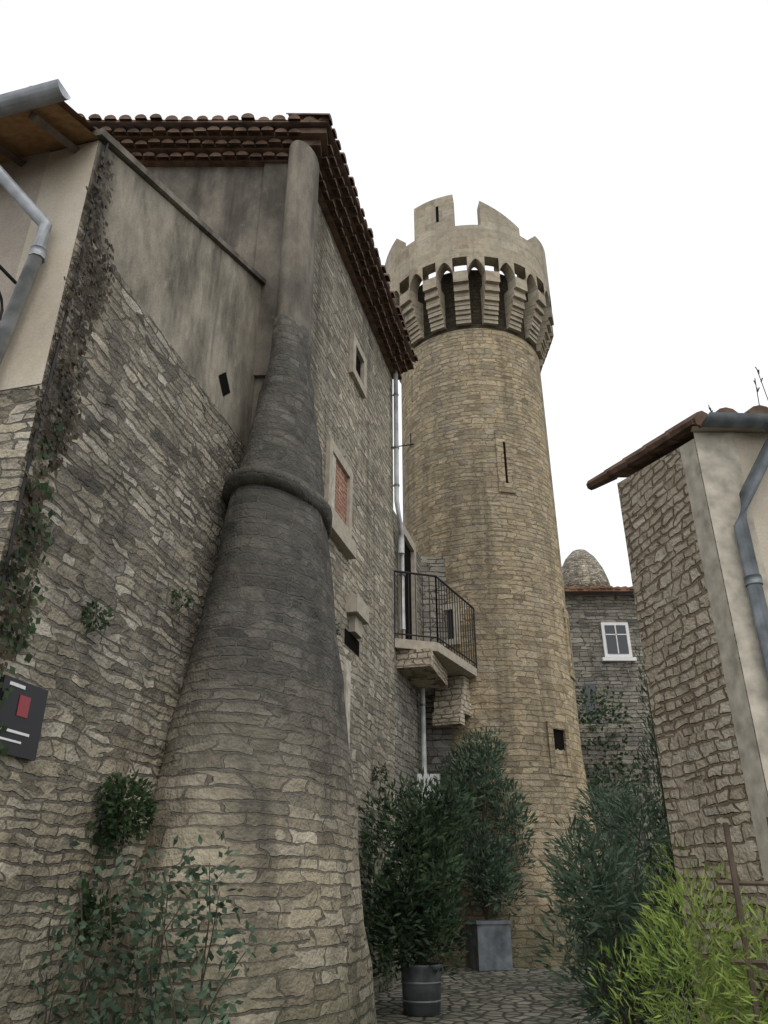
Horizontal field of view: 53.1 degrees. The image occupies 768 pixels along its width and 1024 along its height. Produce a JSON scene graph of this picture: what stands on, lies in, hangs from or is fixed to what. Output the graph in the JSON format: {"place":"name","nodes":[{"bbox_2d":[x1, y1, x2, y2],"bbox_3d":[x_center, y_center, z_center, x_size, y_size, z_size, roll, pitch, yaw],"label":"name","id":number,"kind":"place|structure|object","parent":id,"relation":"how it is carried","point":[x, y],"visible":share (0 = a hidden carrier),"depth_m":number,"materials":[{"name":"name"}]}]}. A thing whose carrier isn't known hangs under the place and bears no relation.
{"place":"outdoors","nodes":[
{"label":"outdoors","id":0,"kind":"place"},
{"bbox_2d":[0,79,70,364],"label":"gutter and downpipe","id":1,"kind":"object","parent":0,"point":[33,97],"visible":1,"depth_m":5.52,"materials":[{"name":"grey metal"}]},
{"bbox_2d":[0,103,98,162],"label":"roof soffit","id":2,"kind":"structure","parent":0,"point":[22,135],"depth_m":5.96,"materials":[{"name":"brown wood"}]},
{"bbox_2d":[0,111,79,166],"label":"house rafters","id":3,"kind":"object","parent":2,"relation":"attached to","point":[47,128],"visible":1,"depth_m":5.97,"materials":[{"name":"wood"}]},
{"bbox_2d":[50,101,95,151],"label":"house roof","id":4,"kind":"structure","parent":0,"point":[65,106],"depth_m":5.92,"materials":[{"name":"brown wood"}]},
{"bbox_2d":[146,164,287,425],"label":"wall","id":5,"kind":"structure","parent":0,"point":[239,211],"depth_m":10.43,"materials":[{"name":"grey paint"}]},
{"bbox_2d":[344,354,411,656],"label":"wall openings","id":6,"kind":"object","parent":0,"point":[351,641],"visible":0.6,"depth_m":14.26,"materials":[{"name":"black"}]},
{"bbox_2d":[0,0,767,586],"label":"sky","id":7,"kind":"structure","parent":0,"point":[629,138],"materials":[{"name":"white"}]},
{"bbox_2d":[394,570,477,668],"bbox_3d":[1.160,1.976,14.131,0.467,1.237,2.629,-19,-32,34],"label":"balcony railing","id":8,"kind":"object","parent":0,"point":[449,588],"visible":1,"depth_m":13.86,"materials":[{"name":"black metal"}]},
{"bbox_2d":[436,206,564,750],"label":"arrow slits","id":9,"kind":"object","parent":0,"point":[558,740],"visible":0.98,"depth_m":14.70,"materials":[{"name":"black"}]},
{"bbox_2d":[374,938,694,1023],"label":"ground","id":10,"kind":"structure","parent":0,"point":[513,996],"depth_m":9.55,"materials":[{"name":"grey stone"}]},
{"bbox_2d":[0,221,245,1023],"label":"house stone walls","id":11,"kind":"structure","parent":10,"relation":"on","point":[152,462],"depth_m":5.54,"materials":[{"name":"grey stone"}]},
{"bbox_2d":[0,265,16,320],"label":"iron bracket","id":12,"kind":"object","parent":11,"relation":"attached to","point":[8,275],"visible":0.96,"depth_m":5.45,"materials":[{"name":"grey metal"}]},
{"bbox_2d":[0,675,48,760],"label":"wall sign","id":13,"kind":"object","parent":11,"relation":"attached to","point":[31,726],"visible":0.91,"depth_m":4.54,"materials":[{"name":"black metal"}]},
{"bbox_2d":[0,681,28,743],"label":"sign lettering","id":14,"kind":"object","parent":13,"relation":"attached to","point":[11,730],"depth_m":4.48},
{"bbox_2d":[16,695,30,717],"bbox_3d":[-2.138,1.154,4.556,0.004,0.120,0.100,-5,-26,11],"label":"sign emblem","id":15,"kind":"object","parent":13,"relation":"attached to","point":[23,706],"depth_m":4.55,"materials":[{"name":"red paint"}]},
{"bbox_2d":[0,151,49,321],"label":"wall","id":16,"kind":"structure","parent":11,"relation":"attached to","point":[15,218],"depth_m":5.98,"materials":[{"name":"beige paint"}]},
{"bbox_2d":[0,422,64,755],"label":"green creeper","id":17,"kind":"object","parent":11,"relation":"attached to","point":[21,552],"visible":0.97,"depth_m":4.70,"materials":[{"name":"green plant"}]},
{"bbox_2d":[0,140,98,389],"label":"plastered wall","id":18,"kind":"structure","parent":11,"relation":"attached to","point":[60,201],"depth_m":5.61,"materials":[{"name":"beige paint"}]},
{"bbox_2d":[0,141,108,600],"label":"wall edge","id":19,"kind":"object","parent":11,"relation":"attached to","point":[16,518],"visible":0.92,"depth_m":5.05,"materials":[{"name":"grey metal"}]},
{"bbox_2d":[0,150,116,671],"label":"dry creeper","id":20,"kind":"object","parent":11,"relation":"attached to","point":[60,449],"visible":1,"depth_m":5.29,"materials":[{"name":"brown plant"}]},
{"bbox_2d":[78,773,129,944],"bbox_3d":[-1.904,2.885,4.926,0.085,2.363,2.543,-5,-27,11],"label":"climbing vine","id":21,"kind":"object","parent":11,"relation":"attached to","point":[97,836],"depth_m":5.19,"materials":[{"name":"green plant"}]},
{"bbox_2d":[74,587,194,943],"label":"wall plants","id":22,"kind":"object","parent":11,"relation":"attached to","point":[142,807],"depth_m":5.29,"materials":[{"name":"green plant"}]},
{"bbox_2d":[80,141,261,446],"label":"plastered wall","id":23,"kind":"structure","parent":11,"relation":"attached to","point":[196,291],"depth_m":7.52,"materials":[{"name":"grey paint"}]},
{"bbox_2d":[76,128,265,283],"bbox_3d":[-2.038,-2.966,8.015,0.350,1.660,3.510,-5,-27,11],"label":"wall coping","id":24,"kind":"object","parent":23,"relation":"on","point":[122,153],"visible":0.36,"depth_m":7.22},
{"bbox_2d":[219,372,229,395],"bbox_3d":[-1.711,-1.374,8.247,0.001,0.320,0.320,-5,-27,11],"label":"wall opening","id":25,"kind":"object","parent":23,"relation":"in","point":[224,384],"visible":1,"depth_m":8.24,"materials":[{"name":"black"}]},
{"bbox_2d":[30,819,277,1023],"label":"rose bush","id":26,"kind":"object","parent":10,"relation":"on","point":[179,953],"depth_m":4.86,"materials":[{"name":"green plant"}]},
{"bbox_2d":[102,315,376,1023],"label":"buttress","id":27,"kind":"structure","parent":10,"relation":"on","point":[256,767],"depth_m":6.26,"materials":[{"name":"stone"}]},
{"bbox_2d":[276,140,318,346],"bbox_3d":[-1.110,-3.462,10.011,0.410,3.200,0.677,0,-26,0],"label":"buttress top","id":28,"kind":"object","parent":27,"relation":"on","point":[296,282],"visible":0.82,"depth_m":9.76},
{"bbox_2d":[310,202,395,995],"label":"house walls","id":29,"kind":"structure","parent":10,"relation":"on","point":[354,425],"depth_m":11.63,"materials":[{"name":"grey stone"}]},
{"bbox_2d":[93,126,413,379],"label":"tiled eaves","id":30,"kind":"object","parent":29,"relation":"attached to","point":[214,146],"visible":0.79,"depth_m":10.79,"materials":[{"name":"brown tile"}]},
{"bbox_2d":[78,113,417,362],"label":"house roof","id":31,"kind":"structure","parent":30,"relation":"on","point":[140,122],"depth_m":10.67,"materials":[{"name":"brown tile"}]},
{"bbox_2d":[334,461,346,523],"bbox_3d":[-0.609,-0.247,10.751,0.152,0.840,0.586,0,-26,0],"label":"window","id":32,"kind":"structure","parent":29,"relation":"in","point":[340,508],"depth_m":10.78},
{"bbox_2d":[332,454,350,747],"bbox_3d":[-0.600,1.378,10.010,0.045,4.400,1.100,-6,-27,13],"label":"pale house stone","id":33,"kind":"object","parent":29,"relation":"attached to","point":[347,678],"visible":0.46,"depth_m":10.06,"materials":[{"name":"beige stone"}]},
{"bbox_2d":[335,619,398,916],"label":"wall plants","id":34,"kind":"object","parent":29,"relation":"attached to","point":[374,770],"depth_m":10.13,"materials":[{"name":"green plant"}]},
{"bbox_2d":[324,332,417,639],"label":"window surrounds","id":35,"kind":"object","parent":29,"relation":"attached to","point":[357,609],"depth_m":10.85,"materials":[{"name":"grey stone"}]},
{"bbox_2d":[363,788,395,990],"bbox_3d":[-0.317,3.921,9.817,0.093,4.620,4.009,-6,-27,13],"label":"climbing plant","id":36,"kind":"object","parent":29,"relation":"attached to","point":[364,882],"depth_m":10.18,"materials":[{"name":"green plant"}]},
{"bbox_2d":[391,433,414,447],"bbox_3d":[0.352,-1.336,14.484,0.450,0.300,0.023,-6,-27,13],"label":"house hook","id":37,"kind":"object","parent":29,"relation":"attached to","point":[410,444],"visible":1,"depth_m":14.43,"materials":[{"name":"black metal"}]},
{"bbox_2d":[391,393,425,705],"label":"pipe brackets","id":38,"kind":"object","parent":29,"relation":"attached to","point":[399,574],"visible":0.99,"depth_m":14.18,"materials":[{"name":"metal"}]},
{"bbox_2d":[393,369,426,773],"bbox_3d":[0.473,0.890,14.485,0.116,7.700,2.037,-6,-27,12],"label":"downpipe","id":39,"kind":"object","parent":29,"relation":"attached to","point":[401,553],"visible":0.81,"depth_m":13.99,"materials":[{"name":"silver metal"}]},
{"bbox_2d":[417,774,440,804],"bbox_3d":[0.780,4.923,13.629,0.450,0.500,0.220,3,-26,-5],"label":"electric box","id":40,"kind":"object","parent":29,"relation":"attached to","point":[425,776],"visible":0.36,"depth_m":13.60,"materials":[{"name":"white paint"}]},
{"bbox_2d":[396,648,471,727],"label":"stone corbels","id":41,"kind":"object","parent":29,"relation":"attached to","point":[421,668],"visible":0.84,"depth_m":14.06,"materials":[{"name":"beige stone"}]},
{"bbox_2d":[395,638,476,677],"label":"balcony slab","id":42,"kind":"structure","parent":41,"relation":"on","point":[453,664],"depth_m":13.69,"materials":[{"name":"beige concrete"}]},
{"bbox_2d":[400,962,441,1016],"bbox_3d":[0.430,5.447,8.781,0.490,0.490,0.490,0,-26,0],"label":"barrel planter","id":43,"kind":"object","parent":10,"relation":"on","point":[421,989],"visible":0.9,"depth_m":8.62,"materials":[{"name":"grey metal"}]},
{"bbox_2d":[357,767,480,984],"bbox_3d":[0.370,4.340,9.272,1.679,2.368,1.715,0,-26,0],"label":"tub shrub","id":44,"kind":"object","parent":43,"relation":"in","point":[425,831],"depth_m":9.00,"materials":[{"name":"green plant"}]},
{"bbox_2d":[393,510,451,981],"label":"house wing","id":45,"kind":"structure","parent":10,"relation":"on","point":[408,760],"depth_m":14.33,"materials":[{"name":"grey stone"}]},
{"bbox_2d":[464,919,512,970],"bbox_3d":[1.680,6.956,12.362,0.600,0.685,0.600,6,-27,-13],"label":"square planter","id":46,"kind":"object","parent":10,"relation":"on","point":[488,946],"visible":0.93,"depth_m":12.15,"materials":[{"name":"metal"}]},
{"bbox_2d":[429,725,538,922],"bbox_3d":[1.715,5.279,13.178,1.869,3.226,1.794,0,-26,0],"label":"shrub","id":47,"kind":"object","parent":46,"relation":"on","point":[498,865],"depth_m":12.96,"materials":[{"name":"green plant"}]},
{"bbox_2d":[401,270,616,967],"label":"tower","id":48,"kind":"structure","parent":10,"relation":"on","point":[468,392],"depth_m":16.17,"materials":[{"name":"beige stone"}]},
{"bbox_2d":[443,603,460,645],"bbox_3d":[1.237,2.308,15.568,0.658,0.860,0.108,-17,-31,30],"label":"balcony window frame","id":49,"kind":"object","parent":48,"relation":"attached to","point":[457,619],"visible":0.42,"depth_m":15.41,"materials":[{"name":"grey wood"}]},
{"bbox_2d":[447,610,452,638],"bbox_3d":[1.242,2.311,15.574,0.410,0.630,0.012,-17,-31,30],"label":"tower window","id":50,"kind":"structure","parent":49,"relation":"in","point":[448,621],"depth_m":15.52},
{"bbox_2d":[393,256,553,382],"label":"corbels","id":51,"kind":"object","parent":48,"relation":"attached to","point":[534,311],"visible":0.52,"depth_m":18.97,"materials":[{"name":"beige stone"}]},
{"bbox_2d":[384,195,550,306],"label":"battlement parapet","id":52,"kind":"structure","parent":51,"relation":"on","point":[492,236],"depth_m":19.52,"materials":[{"name":"beige stone"}]},
{"bbox_2d":[495,432,574,776],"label":"tower frames","id":53,"kind":"structure","parent":48,"relation":"attached to","point":[510,485],"depth_m":16.18,"materials":[{"name":"beige stone"}]},
{"bbox_2d":[530,780,685,1023],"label":"shrub","id":54,"kind":"object","parent":10,"relation":"on","point":[595,880],"depth_m":6.25,"materials":[{"name":"green plant"}]},
{"bbox_2d":[575,678,649,891],"bbox_3d":[4.481,6.818,17.340,3.005,6.022,2.989,0,-26,0],"label":"greenery","id":55,"kind":"object","parent":10,"relation":"on","point":[590,721],"visible":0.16,"depth_m":17.48,"materials":[{"name":"green plant"}]},
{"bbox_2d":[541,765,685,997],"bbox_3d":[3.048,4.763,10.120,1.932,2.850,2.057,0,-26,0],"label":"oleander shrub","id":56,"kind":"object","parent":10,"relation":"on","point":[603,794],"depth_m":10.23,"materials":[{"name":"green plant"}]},
{"bbox_2d":[565,595,680,927],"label":"house walls","id":57,"kind":"structure","parent":10,"relation":"on","point":[588,615],"depth_m":21.83,"materials":[{"name":"grey stone"}]},
{"bbox_2d":[562,549,609,586],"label":"stone dome","id":58,"kind":"structure","parent":57,"relation":"on","point":[582,567],"depth_m":27.63,"materials":[{"name":"beige stone"}]},
{"bbox_2d":[564,585,633,594],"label":"house roof","id":59,"kind":"structure","parent":57,"relation":"on","point":[597,590],"depth_m":22.52,"materials":[{"name":"brown tile"}]},
{"bbox_2d":[600,622,636,661],"bbox_3d":[6.680,3.723,22.050,0.950,1.140,0.140,0,-26,0],"label":"window frame","id":60,"kind":"object","parent":57,"relation":"in","point":[607,657],"visible":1,"depth_m":21.90,"materials":[{"name":"white wood"}]},
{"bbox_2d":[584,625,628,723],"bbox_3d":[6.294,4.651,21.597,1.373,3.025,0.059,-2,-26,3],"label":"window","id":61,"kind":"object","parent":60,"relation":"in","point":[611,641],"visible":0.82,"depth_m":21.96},
{"bbox_2d":[606,625,626,653],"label":"window muntins","id":62,"kind":"object","parent":60,"relation":"attached to","point":[616,634],"visible":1,"depth_m":22.09,"materials":[{"name":"white wood"}]},
{"bbox_2d":[579,724,668,938],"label":"garden wall","id":63,"kind":"structure","parent":10,"relation":"on","point":[634,736],"depth_m":17.53,"materials":[{"name":"grey stone"}]},
{"bbox_2d":[585,837,767,1023],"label":"bright green bush","id":64,"kind":"object","parent":10,"relation":"on","point":[725,974],"visible":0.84,"depth_m":4.38,"materials":[{"name":"green plant"}]},
{"bbox_2d":[617,439,767,1023],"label":"house walls","id":65,"kind":"structure","parent":10,"relation":"on","point":[704,787],"depth_m":5.64,"materials":[{"name":"beige stone"}]},
{"bbox_2d":[586,405,767,489],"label":"house roof","id":66,"kind":"structure","parent":65,"relation":"on","point":[673,438],"depth_m":6.45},
{"bbox_2d":[708,367,767,411],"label":"roof weeds","id":67,"kind":"object","parent":66,"relation":"on","point":[757,389],"visible":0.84,"depth_m":6.00,"materials":[{"name":"grey"}]},
{"bbox_2d":[679,432,767,897],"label":"wall corner trim","id":68,"kind":"structure","parent":65,"relation":"attached to","point":[721,471],"depth_m":5.32,"materials":[{"name":"beige paint"}]},
{"bbox_2d":[691,426,767,433],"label":"fascia board","id":69,"kind":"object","parent":65,"relation":"attached to","point":[705,429],"depth_m":5.85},
{"bbox_2d":[702,412,767,681],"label":"gutter and downpipe","id":70,"kind":"object","parent":65,"relation":"attached to","point":[753,580],"visible":1,"depth_m":5.41,"materials":[{"name":"grey metal"}]},
{"bbox_2d":[733,433,767,579],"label":"wall","id":71,"kind":"structure","parent":65,"relation":"attached to","point":[749,446],"depth_m":5.66,"materials":[{"name":"beige paint"}]},
{"bbox_2d":[716,817,767,1023],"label":"trellis stakes","id":72,"kind":"object","parent":10,"relation":"on","point":[735,882],"visible":0.83,"depth_m":4.08,"materials":[{"name":"brown wood"}]},
{"bbox_2d":[634,631,697,1023],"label":"conifer","id":73,"kind":"object","parent":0,"point":[657,772],"depth_m":7.37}
]}

